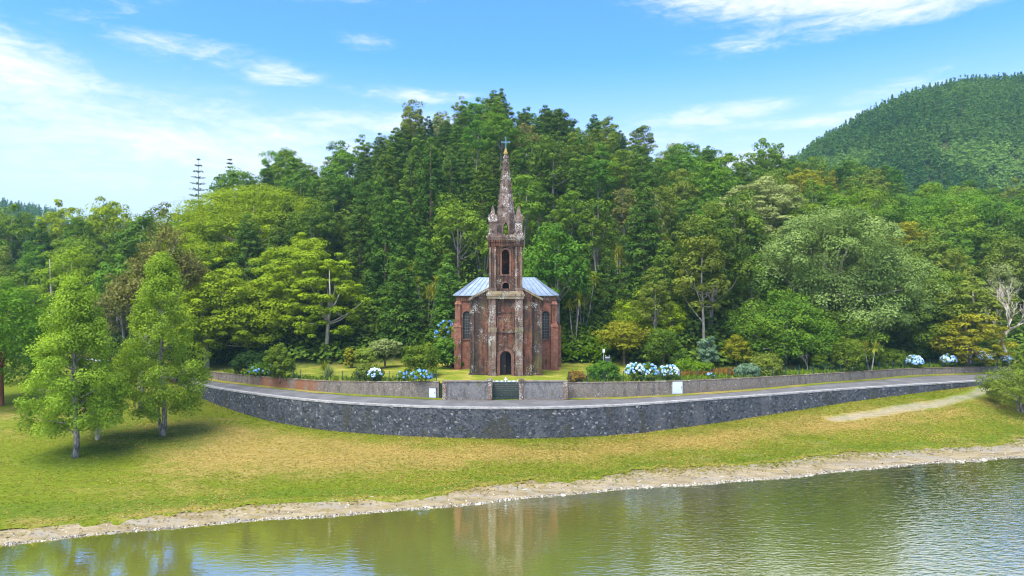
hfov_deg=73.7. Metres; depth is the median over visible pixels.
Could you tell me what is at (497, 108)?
cedar tree
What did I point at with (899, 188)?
cedar tree
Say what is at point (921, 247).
broadleaf tree
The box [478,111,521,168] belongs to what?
broadleaf tree
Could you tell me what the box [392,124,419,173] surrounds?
cedar tree
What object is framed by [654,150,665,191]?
slender tree
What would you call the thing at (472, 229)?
cedar tree
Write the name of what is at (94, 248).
broadleaf tree
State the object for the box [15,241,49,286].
slender tree
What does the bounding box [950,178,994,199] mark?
broadleaf tree
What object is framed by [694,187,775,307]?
broadleaf tree
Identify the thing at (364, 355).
shrub
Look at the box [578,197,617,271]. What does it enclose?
slender tree
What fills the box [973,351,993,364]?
hydrangea
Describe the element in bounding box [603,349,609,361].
sign board
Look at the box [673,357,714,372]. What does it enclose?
shrub
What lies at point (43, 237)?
cedar tree
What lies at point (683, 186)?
slender tree
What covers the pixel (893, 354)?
shrub
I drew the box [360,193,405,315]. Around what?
cedar tree
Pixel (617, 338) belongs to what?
golden shrub
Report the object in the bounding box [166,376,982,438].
stone wall
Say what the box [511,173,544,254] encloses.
slender tree
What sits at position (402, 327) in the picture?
cedar tree
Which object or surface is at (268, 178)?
cedar tree
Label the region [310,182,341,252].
cedar tree
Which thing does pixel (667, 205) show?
slender tree
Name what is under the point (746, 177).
cedar tree
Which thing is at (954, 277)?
dome tree
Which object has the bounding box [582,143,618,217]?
slender tree
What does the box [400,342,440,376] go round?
shrub
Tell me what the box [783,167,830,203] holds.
broadleaf tree
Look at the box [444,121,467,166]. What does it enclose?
cedar tree
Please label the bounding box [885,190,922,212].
broadleaf tree
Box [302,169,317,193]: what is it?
cedar tree
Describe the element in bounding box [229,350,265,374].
shrub
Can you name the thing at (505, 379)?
entrance gate
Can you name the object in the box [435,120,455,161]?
cedar tree
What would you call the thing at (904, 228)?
golden tree
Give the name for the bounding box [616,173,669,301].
cedar tree
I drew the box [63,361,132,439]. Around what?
tree
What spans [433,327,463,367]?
shrub
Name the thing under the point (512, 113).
slender tree
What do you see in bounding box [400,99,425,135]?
slender tree
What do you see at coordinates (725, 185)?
broadleaf tree
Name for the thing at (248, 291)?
plane tree
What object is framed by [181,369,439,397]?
garden wall
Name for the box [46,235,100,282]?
broadleaf tree
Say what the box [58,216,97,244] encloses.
slender tree
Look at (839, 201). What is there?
broadleaf tree
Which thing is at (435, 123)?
cedar tree
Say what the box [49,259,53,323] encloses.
dead trunk
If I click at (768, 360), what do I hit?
shrub
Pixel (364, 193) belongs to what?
broadleaf tree
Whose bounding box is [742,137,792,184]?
broadleaf tree
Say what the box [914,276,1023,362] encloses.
pale tree
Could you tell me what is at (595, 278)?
cabbage palm
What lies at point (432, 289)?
cabbage palm
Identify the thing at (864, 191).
broadleaf tree
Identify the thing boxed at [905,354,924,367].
hydrangea
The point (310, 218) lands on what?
broadleaf tree
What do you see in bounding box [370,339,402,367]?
tree
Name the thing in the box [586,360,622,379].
shrub
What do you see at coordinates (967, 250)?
broadleaf tree
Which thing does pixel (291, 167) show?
cedar tree
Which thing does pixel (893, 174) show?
slender tree
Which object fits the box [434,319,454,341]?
hydrangea
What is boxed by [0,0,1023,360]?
sky
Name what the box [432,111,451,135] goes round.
slender tree
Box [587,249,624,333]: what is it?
cedar tree
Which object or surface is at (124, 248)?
broadleaf tree
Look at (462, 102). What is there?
slender tree
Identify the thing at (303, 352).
undergrowth
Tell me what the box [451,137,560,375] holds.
chapel
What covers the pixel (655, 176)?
slender tree
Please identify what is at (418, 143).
cedar tree
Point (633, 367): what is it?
hydrangea
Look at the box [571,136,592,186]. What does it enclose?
cedar tree
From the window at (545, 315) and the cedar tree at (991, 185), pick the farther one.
the cedar tree at (991, 185)
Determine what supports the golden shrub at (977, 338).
on the hills
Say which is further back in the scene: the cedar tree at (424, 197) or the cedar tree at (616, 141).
the cedar tree at (616, 141)
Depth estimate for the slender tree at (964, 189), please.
152.18 m
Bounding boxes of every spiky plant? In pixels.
[317,359,328,370]
[317,364,335,376]
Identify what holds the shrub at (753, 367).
on the hills
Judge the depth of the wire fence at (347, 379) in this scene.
72.84 m
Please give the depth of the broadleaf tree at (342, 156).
152.97 m
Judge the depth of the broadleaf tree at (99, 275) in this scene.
114.46 m
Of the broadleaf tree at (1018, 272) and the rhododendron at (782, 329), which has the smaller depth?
the rhododendron at (782, 329)
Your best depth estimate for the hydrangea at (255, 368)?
78.52 m
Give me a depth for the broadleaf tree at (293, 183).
136.26 m
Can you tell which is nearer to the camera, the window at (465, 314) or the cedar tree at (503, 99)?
the window at (465, 314)
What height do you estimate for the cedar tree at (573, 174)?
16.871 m
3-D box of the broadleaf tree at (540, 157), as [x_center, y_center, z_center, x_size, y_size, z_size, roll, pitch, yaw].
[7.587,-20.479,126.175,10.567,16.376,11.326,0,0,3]
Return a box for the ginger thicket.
[409,299,629,362]
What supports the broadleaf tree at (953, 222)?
on the hills
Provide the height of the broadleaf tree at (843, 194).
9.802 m
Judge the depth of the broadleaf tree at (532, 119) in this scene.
174.09 m
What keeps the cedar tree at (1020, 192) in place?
on the hills
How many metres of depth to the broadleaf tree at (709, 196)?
121.02 m
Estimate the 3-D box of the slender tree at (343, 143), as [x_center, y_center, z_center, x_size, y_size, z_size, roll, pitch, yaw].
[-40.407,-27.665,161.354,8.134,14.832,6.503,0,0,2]
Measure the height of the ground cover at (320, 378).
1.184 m
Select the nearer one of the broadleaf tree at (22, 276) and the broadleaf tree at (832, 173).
the broadleaf tree at (22, 276)
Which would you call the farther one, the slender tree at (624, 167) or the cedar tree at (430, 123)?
the cedar tree at (430, 123)
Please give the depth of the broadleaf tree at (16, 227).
153.63 m
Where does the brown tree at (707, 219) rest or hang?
on the hills
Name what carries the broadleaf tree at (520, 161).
on the hills
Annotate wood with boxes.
[0,71,1023,242]
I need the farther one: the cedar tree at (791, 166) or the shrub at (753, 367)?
the cedar tree at (791, 166)
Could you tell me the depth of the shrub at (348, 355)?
86.19 m
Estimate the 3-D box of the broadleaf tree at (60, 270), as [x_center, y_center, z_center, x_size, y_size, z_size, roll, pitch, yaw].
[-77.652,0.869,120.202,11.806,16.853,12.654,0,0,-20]
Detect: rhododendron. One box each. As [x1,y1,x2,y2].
[720,286,844,363]
[793,299,889,366]
[881,302,986,357]
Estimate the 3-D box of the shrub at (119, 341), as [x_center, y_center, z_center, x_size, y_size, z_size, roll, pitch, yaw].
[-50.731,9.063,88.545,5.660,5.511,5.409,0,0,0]
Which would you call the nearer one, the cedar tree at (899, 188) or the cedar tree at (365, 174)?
the cedar tree at (365, 174)
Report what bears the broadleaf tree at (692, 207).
on the hills
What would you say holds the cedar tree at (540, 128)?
on the hills
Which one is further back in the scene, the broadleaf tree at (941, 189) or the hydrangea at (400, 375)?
the broadleaf tree at (941, 189)
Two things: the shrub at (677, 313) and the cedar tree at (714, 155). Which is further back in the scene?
the cedar tree at (714, 155)
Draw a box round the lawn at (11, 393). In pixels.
[0,361,1023,529]
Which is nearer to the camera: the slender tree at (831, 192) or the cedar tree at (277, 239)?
the cedar tree at (277, 239)
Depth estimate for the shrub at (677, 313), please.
87.14 m
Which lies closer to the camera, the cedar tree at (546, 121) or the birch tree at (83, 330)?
the birch tree at (83, 330)
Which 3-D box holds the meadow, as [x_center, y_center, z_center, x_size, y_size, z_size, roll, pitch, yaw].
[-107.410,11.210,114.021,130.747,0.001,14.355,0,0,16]
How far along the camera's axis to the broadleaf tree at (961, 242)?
119.47 m
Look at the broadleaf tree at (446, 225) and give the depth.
103.20 m
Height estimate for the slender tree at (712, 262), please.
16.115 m
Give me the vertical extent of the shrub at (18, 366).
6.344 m
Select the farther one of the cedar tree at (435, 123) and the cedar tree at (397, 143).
the cedar tree at (435, 123)
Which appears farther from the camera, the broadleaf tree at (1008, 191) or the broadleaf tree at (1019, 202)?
the broadleaf tree at (1008, 191)
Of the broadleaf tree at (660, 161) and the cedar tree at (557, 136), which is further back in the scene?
the broadleaf tree at (660, 161)
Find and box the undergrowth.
[4,124,1023,365]
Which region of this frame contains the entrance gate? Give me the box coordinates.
[493,377,518,398]
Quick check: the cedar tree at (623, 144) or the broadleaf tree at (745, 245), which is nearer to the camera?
the broadleaf tree at (745, 245)
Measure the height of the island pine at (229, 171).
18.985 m
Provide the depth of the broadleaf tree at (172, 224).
123.63 m
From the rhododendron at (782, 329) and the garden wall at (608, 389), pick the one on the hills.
the rhododendron at (782, 329)
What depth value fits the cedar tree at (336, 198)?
144.82 m
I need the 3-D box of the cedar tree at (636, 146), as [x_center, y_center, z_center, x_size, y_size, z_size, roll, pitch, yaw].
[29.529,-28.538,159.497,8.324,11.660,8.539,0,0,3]
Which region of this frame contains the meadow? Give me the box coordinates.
[6,358,149,372]
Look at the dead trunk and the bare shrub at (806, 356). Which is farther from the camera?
the dead trunk
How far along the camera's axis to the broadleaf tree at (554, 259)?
91.76 m
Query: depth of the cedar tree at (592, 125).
161.84 m
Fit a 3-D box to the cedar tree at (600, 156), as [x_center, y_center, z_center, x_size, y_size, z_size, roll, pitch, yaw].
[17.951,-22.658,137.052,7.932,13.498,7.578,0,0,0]
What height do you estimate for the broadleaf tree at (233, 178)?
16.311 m
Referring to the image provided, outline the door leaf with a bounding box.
[500,351,505,374]
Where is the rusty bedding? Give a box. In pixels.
[679,366,734,376]
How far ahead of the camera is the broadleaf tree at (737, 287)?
92.83 m
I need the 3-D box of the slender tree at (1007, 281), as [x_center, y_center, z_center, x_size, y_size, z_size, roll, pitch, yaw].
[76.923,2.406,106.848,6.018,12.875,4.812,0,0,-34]
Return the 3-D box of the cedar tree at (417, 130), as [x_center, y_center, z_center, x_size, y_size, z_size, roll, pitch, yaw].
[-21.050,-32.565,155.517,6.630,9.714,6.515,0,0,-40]
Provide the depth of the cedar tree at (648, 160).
150.63 m
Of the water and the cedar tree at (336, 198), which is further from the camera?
the cedar tree at (336, 198)
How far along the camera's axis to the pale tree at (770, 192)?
110.19 m
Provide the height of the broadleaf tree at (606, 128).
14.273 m
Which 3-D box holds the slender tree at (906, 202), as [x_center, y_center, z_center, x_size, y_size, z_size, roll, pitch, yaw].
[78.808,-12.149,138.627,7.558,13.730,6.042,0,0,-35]
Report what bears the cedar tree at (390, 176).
on the hills
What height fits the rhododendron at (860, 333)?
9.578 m
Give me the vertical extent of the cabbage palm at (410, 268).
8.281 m
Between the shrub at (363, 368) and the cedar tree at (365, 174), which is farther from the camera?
the cedar tree at (365, 174)
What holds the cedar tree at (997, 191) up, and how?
on the hills
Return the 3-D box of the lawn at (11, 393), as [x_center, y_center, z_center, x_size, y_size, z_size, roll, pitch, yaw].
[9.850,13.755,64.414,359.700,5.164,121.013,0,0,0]
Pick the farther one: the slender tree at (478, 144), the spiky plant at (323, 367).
the slender tree at (478, 144)
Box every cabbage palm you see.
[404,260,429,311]
[415,274,438,331]
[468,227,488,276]
[564,285,585,343]
[568,258,600,330]
[592,215,602,271]
[614,245,631,288]
[647,221,668,253]
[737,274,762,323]
[860,339,882,369]
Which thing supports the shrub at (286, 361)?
on the hills
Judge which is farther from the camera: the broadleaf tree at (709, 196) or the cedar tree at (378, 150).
the cedar tree at (378, 150)
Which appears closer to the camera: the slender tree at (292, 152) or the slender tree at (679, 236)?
the slender tree at (679, 236)
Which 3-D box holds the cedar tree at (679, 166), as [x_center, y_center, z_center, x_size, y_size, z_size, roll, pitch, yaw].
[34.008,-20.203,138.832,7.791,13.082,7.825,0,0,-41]
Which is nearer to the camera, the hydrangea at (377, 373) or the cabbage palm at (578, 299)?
the hydrangea at (377, 373)
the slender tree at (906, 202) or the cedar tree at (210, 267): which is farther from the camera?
the slender tree at (906, 202)
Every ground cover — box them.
[223,369,410,380]
[578,362,1013,381]
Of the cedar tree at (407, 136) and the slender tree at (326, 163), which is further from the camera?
the slender tree at (326, 163)
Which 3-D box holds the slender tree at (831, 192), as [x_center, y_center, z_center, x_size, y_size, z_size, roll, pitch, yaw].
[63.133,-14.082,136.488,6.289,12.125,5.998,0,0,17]
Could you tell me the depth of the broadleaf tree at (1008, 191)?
168.62 m
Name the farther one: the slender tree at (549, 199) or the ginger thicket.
the slender tree at (549, 199)
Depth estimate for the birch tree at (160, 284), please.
62.85 m
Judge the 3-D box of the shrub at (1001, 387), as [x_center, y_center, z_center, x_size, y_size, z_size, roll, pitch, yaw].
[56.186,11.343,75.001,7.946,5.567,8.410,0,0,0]
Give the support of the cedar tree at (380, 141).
on the hills
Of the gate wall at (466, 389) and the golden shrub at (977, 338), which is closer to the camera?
the gate wall at (466, 389)
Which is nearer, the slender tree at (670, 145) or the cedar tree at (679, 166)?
the cedar tree at (679, 166)
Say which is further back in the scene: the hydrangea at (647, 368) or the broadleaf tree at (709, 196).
the broadleaf tree at (709, 196)
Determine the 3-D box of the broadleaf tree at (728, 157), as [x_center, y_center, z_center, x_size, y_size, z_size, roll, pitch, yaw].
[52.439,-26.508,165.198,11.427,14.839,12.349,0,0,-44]
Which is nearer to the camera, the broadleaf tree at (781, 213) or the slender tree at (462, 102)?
the broadleaf tree at (781, 213)
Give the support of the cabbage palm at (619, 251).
on the hills
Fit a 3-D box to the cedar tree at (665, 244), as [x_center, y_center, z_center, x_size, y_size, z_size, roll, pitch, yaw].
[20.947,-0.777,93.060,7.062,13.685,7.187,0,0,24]
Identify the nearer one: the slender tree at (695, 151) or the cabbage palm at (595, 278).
the cabbage palm at (595, 278)
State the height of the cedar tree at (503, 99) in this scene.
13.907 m
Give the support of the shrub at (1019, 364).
on the lawn at (11, 393)
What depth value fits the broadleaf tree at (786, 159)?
169.59 m
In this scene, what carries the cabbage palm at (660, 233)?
on the hills
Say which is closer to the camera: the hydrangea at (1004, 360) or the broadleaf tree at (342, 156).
the hydrangea at (1004, 360)
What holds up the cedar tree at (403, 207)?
on the hills
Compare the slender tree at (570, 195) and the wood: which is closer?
the slender tree at (570, 195)
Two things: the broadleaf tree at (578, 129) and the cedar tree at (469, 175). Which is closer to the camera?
the cedar tree at (469, 175)
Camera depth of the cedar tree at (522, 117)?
165.41 m
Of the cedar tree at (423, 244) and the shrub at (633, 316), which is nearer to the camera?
the shrub at (633, 316)
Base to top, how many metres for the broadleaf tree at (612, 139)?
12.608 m
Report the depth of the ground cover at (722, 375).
79.00 m
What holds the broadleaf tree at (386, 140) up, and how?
on the hills
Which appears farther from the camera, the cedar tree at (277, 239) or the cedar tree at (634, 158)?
the cedar tree at (634, 158)
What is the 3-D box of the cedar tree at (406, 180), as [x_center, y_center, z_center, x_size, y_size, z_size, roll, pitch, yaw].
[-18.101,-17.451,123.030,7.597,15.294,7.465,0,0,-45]
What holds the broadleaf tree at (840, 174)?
on the hills
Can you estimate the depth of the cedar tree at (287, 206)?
114.25 m
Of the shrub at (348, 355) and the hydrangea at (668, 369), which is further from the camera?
the shrub at (348, 355)
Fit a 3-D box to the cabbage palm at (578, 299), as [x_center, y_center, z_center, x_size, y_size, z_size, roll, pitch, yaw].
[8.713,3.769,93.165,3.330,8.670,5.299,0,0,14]
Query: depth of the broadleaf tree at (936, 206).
136.00 m
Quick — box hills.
[3,104,1023,382]
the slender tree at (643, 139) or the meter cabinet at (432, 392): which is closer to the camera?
the meter cabinet at (432, 392)
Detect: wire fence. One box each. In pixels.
[235,365,436,380]
[568,358,997,381]
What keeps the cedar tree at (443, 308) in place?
on the hills
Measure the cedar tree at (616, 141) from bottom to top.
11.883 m
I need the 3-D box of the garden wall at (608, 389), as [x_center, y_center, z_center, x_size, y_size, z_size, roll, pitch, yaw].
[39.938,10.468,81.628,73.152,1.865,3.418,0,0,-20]
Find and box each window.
[462,310,469,339]
[542,310,550,339]
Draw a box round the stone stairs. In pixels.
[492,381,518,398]
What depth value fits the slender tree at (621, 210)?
115.08 m
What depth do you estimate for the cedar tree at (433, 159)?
135.16 m
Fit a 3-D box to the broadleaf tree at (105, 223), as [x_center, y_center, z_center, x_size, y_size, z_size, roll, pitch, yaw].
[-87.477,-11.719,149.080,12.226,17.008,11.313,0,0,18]
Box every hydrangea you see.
[244,362,277,377]
[367,367,382,380]
[396,371,409,379]
[409,369,432,380]
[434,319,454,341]
[624,362,645,377]
[637,362,658,377]
[658,364,679,377]
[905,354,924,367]
[938,353,957,365]
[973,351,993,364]
[1000,356,1012,365]
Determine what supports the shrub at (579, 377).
on the hills
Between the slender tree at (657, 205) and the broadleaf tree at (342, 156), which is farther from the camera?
the broadleaf tree at (342, 156)
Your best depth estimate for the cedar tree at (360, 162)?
142.70 m
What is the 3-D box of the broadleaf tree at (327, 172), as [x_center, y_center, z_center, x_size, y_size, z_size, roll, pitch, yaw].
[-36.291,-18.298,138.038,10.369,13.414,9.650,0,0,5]
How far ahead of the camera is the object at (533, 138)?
140.35 m
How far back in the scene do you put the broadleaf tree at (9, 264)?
143.19 m
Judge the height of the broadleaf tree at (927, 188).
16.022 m
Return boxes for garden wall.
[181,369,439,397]
[568,366,1012,397]
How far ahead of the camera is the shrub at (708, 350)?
83.25 m
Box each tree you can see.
[0,203,38,268]
[0,211,27,260]
[0,245,15,275]
[0,246,28,285]
[0,262,61,320]
[0,278,65,405]
[11,271,134,457]
[14,222,53,285]
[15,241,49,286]
[26,245,104,311]
[33,199,87,251]
[40,235,114,287]
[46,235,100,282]
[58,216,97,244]
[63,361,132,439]
[82,196,139,249]
[82,203,122,249]
[87,254,133,335]
[93,273,135,339]
[98,213,161,277]
[105,220,212,414]
[110,251,214,436]
[124,224,252,284]
[127,236,178,355]
[135,201,189,235]
[143,183,341,268]
[151,257,265,367]
[160,221,184,229]
[175,278,309,354]
[204,241,223,288]
[206,165,260,206]
[223,213,264,284]
[244,232,355,333]
[255,164,278,205]
[258,149,283,184]
[259,219,288,291]
[268,147,318,189]
[274,167,314,212]
[274,198,308,269]
[275,150,298,174]
[279,157,306,210]
[281,252,373,350]
[282,197,340,258]
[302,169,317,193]
[304,200,353,252]
[305,176,323,212]
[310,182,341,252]
[312,165,356,207]
[320,159,329,178]
[324,140,355,183]
[327,168,345,211]
[331,146,364,182]
[335,205,378,300]
[349,152,371,203]
[350,165,374,211]
[351,175,404,226]
[352,134,372,165]
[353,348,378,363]
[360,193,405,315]
[361,169,393,264]
[366,133,386,180]
[368,151,401,213]
[370,144,383,173]
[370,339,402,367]
[373,245,426,354]
[383,127,407,191]
[383,135,394,153]
[383,196,417,278]
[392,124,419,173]
[394,119,426,141]
[397,149,427,228]
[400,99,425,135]
[401,135,435,210]
[406,136,455,254]
[408,229,440,312]
[413,123,426,155]
[422,116,437,144]
[424,253,461,341]
[427,143,440,183]
[427,192,488,285]
[430,113,444,143]
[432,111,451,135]
[433,148,466,227]
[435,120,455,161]
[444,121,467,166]
[448,142,475,201]
[450,95,467,125]
[452,104,471,150]
[459,97,487,136]
[460,119,489,169]
[463,155,498,255]
[477,148,501,208]
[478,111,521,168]
[479,90,505,141]
[479,97,488,114]
[480,224,526,262]
[485,97,512,153]
[496,88,511,119]
[505,102,516,127]
[509,132,551,181]
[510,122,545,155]
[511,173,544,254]
[514,106,540,126]
[516,108,534,136]
[522,222,594,323]
[523,181,555,229]
[525,133,579,217]
[527,117,549,156]
[534,108,578,140]
[534,215,572,304]
[538,105,553,140]
[544,131,565,190]
[547,108,572,151]
[551,190,587,235]
[556,132,591,179]
[561,153,595,243]
[570,127,587,144]
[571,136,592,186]
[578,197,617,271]
[581,128,618,160]
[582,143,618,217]
[584,114,602,154]
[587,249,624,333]
[588,142,617,204]
[590,115,622,150]
[606,128,623,172]
[606,149,636,202]
[610,188,639,233]
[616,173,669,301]
[617,130,630,161]
[621,146,659,235]
[624,151,647,198]
[626,125,657,161]
[626,141,643,166]
[627,192,664,268]
[630,266,674,344]
[637,163,663,193]
[638,150,654,183]
[641,233,693,328]
[652,147,695,188]
[652,185,678,233]
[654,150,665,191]
[658,141,707,192]
[658,217,759,332]
[661,142,689,165]
[661,156,691,211]
[665,168,701,220]
[665,197,706,235]
[670,233,730,348]
[671,218,702,300]
[681,199,725,296]
[683,143,701,156]
[684,160,746,210]
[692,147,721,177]
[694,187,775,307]
[695,205,720,258]
[696,192,722,211]
[698,145,717,198]
[712,175,808,269]
[715,149,750,179]
[718,205,957,333]
[726,254,787,307]
[727,236,774,271]
[731,167,746,183]
[736,167,755,211]
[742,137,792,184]
[749,168,796,207]
[754,197,814,234]
[759,150,805,184]
[782,155,805,197]
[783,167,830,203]
[788,203,830,261]
[797,179,836,215]
[799,155,836,194]
[808,168,838,192]
[811,167,833,198]
[813,188,840,212]
[821,192,874,254]
[823,192,847,205]
[829,187,888,232]
[831,158,877,192]
[837,181,862,197]
[839,252,971,345]
[841,165,891,208]
[843,179,900,209]
[869,202,931,251]
[877,164,894,195]
[881,166,907,191]
[881,221,937,275]
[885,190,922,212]
[892,183,908,203]
[892,194,915,215]
[892,205,938,237]
[894,226,958,281]
[902,187,1023,256]
[909,182,960,213]
[911,224,973,269]
[914,182,957,220]
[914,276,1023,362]
[925,201,985,263]
[933,240,987,293]
[935,248,981,341]
[941,199,971,280]
[949,186,978,208]
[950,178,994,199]
[961,201,1023,263]
[970,228,1023,284]
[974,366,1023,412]
[976,278,1023,365]
[978,237,1023,317]
[986,262,1023,332]
[987,184,998,197]
[988,188,1005,202]
[999,177,1023,202]
[1003,191,1023,213]
[1011,191,1023,200]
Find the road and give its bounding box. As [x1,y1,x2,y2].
[168,373,1015,406]
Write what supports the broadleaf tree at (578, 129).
on the hills
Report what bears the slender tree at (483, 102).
on the hills
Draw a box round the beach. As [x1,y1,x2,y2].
[0,438,1023,545]
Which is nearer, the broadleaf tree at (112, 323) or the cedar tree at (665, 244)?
the cedar tree at (665, 244)
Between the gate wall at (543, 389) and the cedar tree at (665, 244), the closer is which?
the gate wall at (543, 389)
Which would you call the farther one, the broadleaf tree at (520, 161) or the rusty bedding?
the broadleaf tree at (520, 161)
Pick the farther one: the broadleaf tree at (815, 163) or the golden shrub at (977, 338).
the broadleaf tree at (815, 163)
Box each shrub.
[4,341,64,380]
[99,336,137,370]
[149,343,202,381]
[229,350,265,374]
[262,342,298,382]
[343,347,356,367]
[352,363,383,380]
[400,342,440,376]
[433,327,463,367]
[566,370,586,381]
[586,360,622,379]
[591,319,654,364]
[611,290,654,348]
[643,326,687,365]
[649,301,686,335]
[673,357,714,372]
[694,336,719,363]
[720,334,753,364]
[732,363,760,376]
[748,352,783,375]
[800,351,809,369]
[808,353,829,369]
[826,336,865,371]
[869,347,907,366]
[910,337,942,358]
[923,313,1020,366]
[1008,349,1023,374]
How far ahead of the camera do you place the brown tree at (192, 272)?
71.43 m
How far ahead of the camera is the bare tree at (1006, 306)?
89.58 m
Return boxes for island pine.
[187,159,207,208]
[225,159,233,194]
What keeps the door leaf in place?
in the chapel
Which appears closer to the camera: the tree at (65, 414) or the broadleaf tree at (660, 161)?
the tree at (65, 414)
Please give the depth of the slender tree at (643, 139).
171.59 m
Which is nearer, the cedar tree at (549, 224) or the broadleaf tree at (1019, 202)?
the cedar tree at (549, 224)
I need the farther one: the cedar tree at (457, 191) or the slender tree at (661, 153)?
the slender tree at (661, 153)
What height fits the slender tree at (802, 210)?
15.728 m
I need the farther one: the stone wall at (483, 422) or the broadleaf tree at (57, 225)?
the broadleaf tree at (57, 225)
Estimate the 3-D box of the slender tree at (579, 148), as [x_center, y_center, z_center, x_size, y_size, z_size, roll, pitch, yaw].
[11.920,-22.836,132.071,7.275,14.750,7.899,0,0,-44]
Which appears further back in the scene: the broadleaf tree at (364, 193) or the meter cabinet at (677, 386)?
the broadleaf tree at (364, 193)
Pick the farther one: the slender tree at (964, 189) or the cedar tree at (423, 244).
the slender tree at (964, 189)
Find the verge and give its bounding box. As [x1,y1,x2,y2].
[181,371,1011,399]
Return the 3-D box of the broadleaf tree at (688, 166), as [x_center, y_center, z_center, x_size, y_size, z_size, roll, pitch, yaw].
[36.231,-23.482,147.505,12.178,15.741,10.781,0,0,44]
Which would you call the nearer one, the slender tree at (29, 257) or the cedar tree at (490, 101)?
the slender tree at (29, 257)
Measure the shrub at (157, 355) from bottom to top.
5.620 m
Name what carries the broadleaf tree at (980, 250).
on the hills
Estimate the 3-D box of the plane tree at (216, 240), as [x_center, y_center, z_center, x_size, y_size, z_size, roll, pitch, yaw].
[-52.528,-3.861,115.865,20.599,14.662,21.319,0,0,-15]
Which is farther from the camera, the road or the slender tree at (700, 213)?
the slender tree at (700, 213)
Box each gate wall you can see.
[442,378,492,399]
[519,378,567,399]
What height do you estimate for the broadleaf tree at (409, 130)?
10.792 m
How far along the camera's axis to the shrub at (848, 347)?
83.16 m
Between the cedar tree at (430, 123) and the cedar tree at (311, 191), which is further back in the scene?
the cedar tree at (430, 123)
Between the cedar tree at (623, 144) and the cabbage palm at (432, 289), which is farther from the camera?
the cedar tree at (623, 144)
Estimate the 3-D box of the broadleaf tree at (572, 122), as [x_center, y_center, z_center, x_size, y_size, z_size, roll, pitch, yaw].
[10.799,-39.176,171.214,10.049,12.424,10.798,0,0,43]
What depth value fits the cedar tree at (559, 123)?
152.85 m
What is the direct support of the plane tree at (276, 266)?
on the hills
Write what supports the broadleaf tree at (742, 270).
on the hills
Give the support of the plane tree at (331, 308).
on the hills
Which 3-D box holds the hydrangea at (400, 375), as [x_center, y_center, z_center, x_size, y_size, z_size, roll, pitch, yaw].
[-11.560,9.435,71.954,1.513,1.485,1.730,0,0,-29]
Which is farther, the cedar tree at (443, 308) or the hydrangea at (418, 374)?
the cedar tree at (443, 308)
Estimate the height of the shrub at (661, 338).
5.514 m
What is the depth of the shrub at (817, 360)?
83.93 m
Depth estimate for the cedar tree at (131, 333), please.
105.26 m
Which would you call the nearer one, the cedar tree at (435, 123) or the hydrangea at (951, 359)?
the hydrangea at (951, 359)
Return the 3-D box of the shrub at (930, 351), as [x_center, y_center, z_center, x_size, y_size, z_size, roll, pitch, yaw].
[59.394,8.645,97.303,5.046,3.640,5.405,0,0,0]
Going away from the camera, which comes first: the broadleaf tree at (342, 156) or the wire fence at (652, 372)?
the wire fence at (652, 372)
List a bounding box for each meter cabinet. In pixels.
[428,387,436,397]
[672,380,682,393]
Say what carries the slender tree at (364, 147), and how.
on the hills
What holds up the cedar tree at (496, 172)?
on the hills
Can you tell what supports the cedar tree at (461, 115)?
on the hills
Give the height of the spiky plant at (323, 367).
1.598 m
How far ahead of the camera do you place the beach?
51.96 m
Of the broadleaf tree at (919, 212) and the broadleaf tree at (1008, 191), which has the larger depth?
the broadleaf tree at (1008, 191)
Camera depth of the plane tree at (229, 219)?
114.34 m
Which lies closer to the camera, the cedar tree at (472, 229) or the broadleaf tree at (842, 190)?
the cedar tree at (472, 229)
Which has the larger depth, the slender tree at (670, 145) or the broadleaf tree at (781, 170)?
the slender tree at (670, 145)
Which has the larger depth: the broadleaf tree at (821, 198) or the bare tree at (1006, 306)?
the broadleaf tree at (821, 198)
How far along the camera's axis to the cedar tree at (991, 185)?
187.02 m
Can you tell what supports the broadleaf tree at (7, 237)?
on the hills
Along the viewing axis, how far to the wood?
332.00 m
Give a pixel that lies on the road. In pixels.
(532, 403)
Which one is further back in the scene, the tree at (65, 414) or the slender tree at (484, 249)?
the slender tree at (484, 249)
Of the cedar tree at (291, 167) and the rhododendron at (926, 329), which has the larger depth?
the cedar tree at (291, 167)
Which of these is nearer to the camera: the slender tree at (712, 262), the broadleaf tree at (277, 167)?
the slender tree at (712, 262)
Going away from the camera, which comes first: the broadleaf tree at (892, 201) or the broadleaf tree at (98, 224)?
the broadleaf tree at (892, 201)
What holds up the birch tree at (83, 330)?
on the lawn at (11, 393)
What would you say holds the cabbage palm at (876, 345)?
on the hills
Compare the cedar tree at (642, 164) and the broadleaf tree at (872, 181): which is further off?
the broadleaf tree at (872, 181)
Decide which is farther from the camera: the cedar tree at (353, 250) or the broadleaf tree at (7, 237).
the broadleaf tree at (7, 237)

